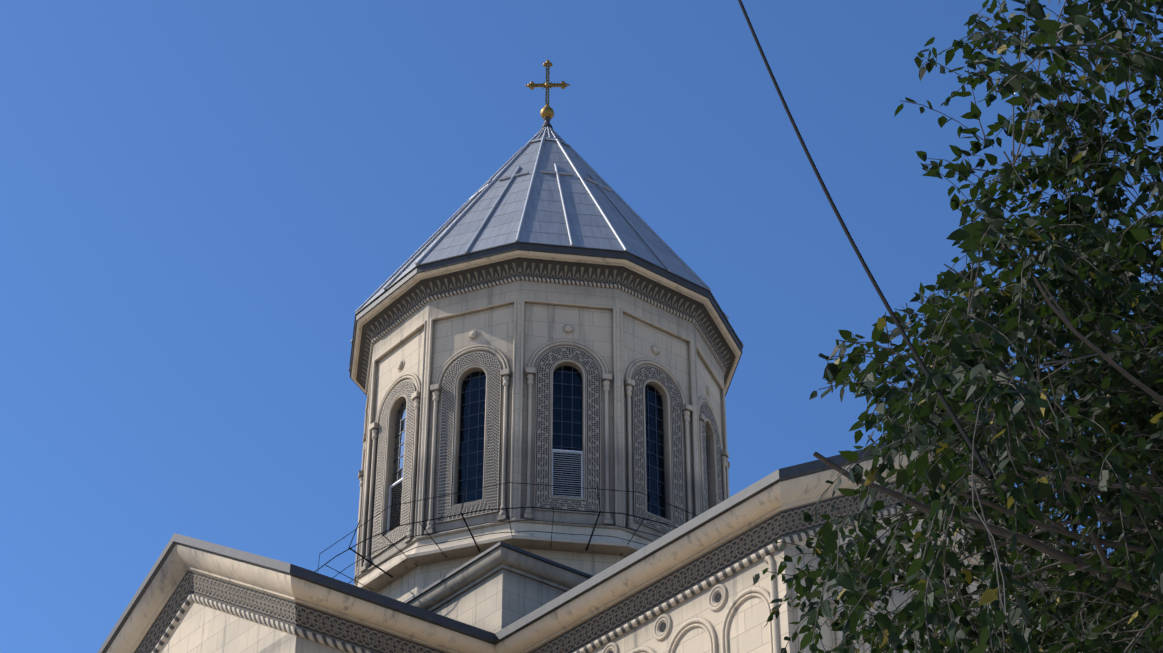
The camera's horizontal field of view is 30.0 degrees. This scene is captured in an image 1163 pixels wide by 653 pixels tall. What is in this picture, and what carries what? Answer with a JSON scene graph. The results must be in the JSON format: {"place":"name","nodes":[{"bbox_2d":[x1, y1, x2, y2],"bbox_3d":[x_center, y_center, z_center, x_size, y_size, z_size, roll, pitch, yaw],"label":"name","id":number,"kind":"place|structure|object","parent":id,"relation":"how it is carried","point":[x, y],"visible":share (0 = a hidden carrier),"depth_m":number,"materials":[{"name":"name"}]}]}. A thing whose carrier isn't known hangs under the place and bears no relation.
{"place":"outdoors","nodes":[
{"label":"outdoors","id":0,"kind":"place"},
{"bbox_2d":[0,0,1162,652],"label":"sky","id":1,"kind":"structure","parent":0,"point":[201,201],"materials":[{"name":"blue"}]},
{"bbox_2d":[97,432,1124,652],"bbox_3d":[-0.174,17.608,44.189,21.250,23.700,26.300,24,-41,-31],"label":"church walls","id":2,"kind":"structure","parent":0,"point":[688,587],"depth_m":40.95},
{"bbox_2d":[314,59,743,601],"bbox_3d":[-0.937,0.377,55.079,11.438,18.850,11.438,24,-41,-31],"label":"church tower","id":3,"kind":"structure","parent":2,"relation":"on","point":[546,348],"depth_m":50.20,"materials":[{"name":"beige stone"}]},
{"label":"ground","id":4,"kind":"structure","parent":0,"visible":0},
{"bbox_2d":[762,0,1162,652],"bbox_3d":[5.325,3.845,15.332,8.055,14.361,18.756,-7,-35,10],"label":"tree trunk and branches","id":5,"kind":"object","parent":4,"relation":"on","point":[980,524],"visible":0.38,"depth_m":13.88,"materials":[{"name":"plant"}]},
{"bbox_2d":[738,0,992,478],"bbox_3d":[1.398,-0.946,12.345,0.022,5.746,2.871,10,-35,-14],"label":"overhead cable","id":6,"kind":"object","parent":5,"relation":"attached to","point":[916,355],"visible":0.88,"depth_m":11.53,"materials":[{"name":"black metal"}]},
{"bbox_2d":[753,0,1162,652],"bbox_3d":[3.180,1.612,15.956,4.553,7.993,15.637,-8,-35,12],"label":"tree leaves","id":7,"kind":"object","parent":5,"relation":"attached to","point":[1149,422],"visible":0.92,"depth_m":12.94,"materials":[{"name":"green plant"}]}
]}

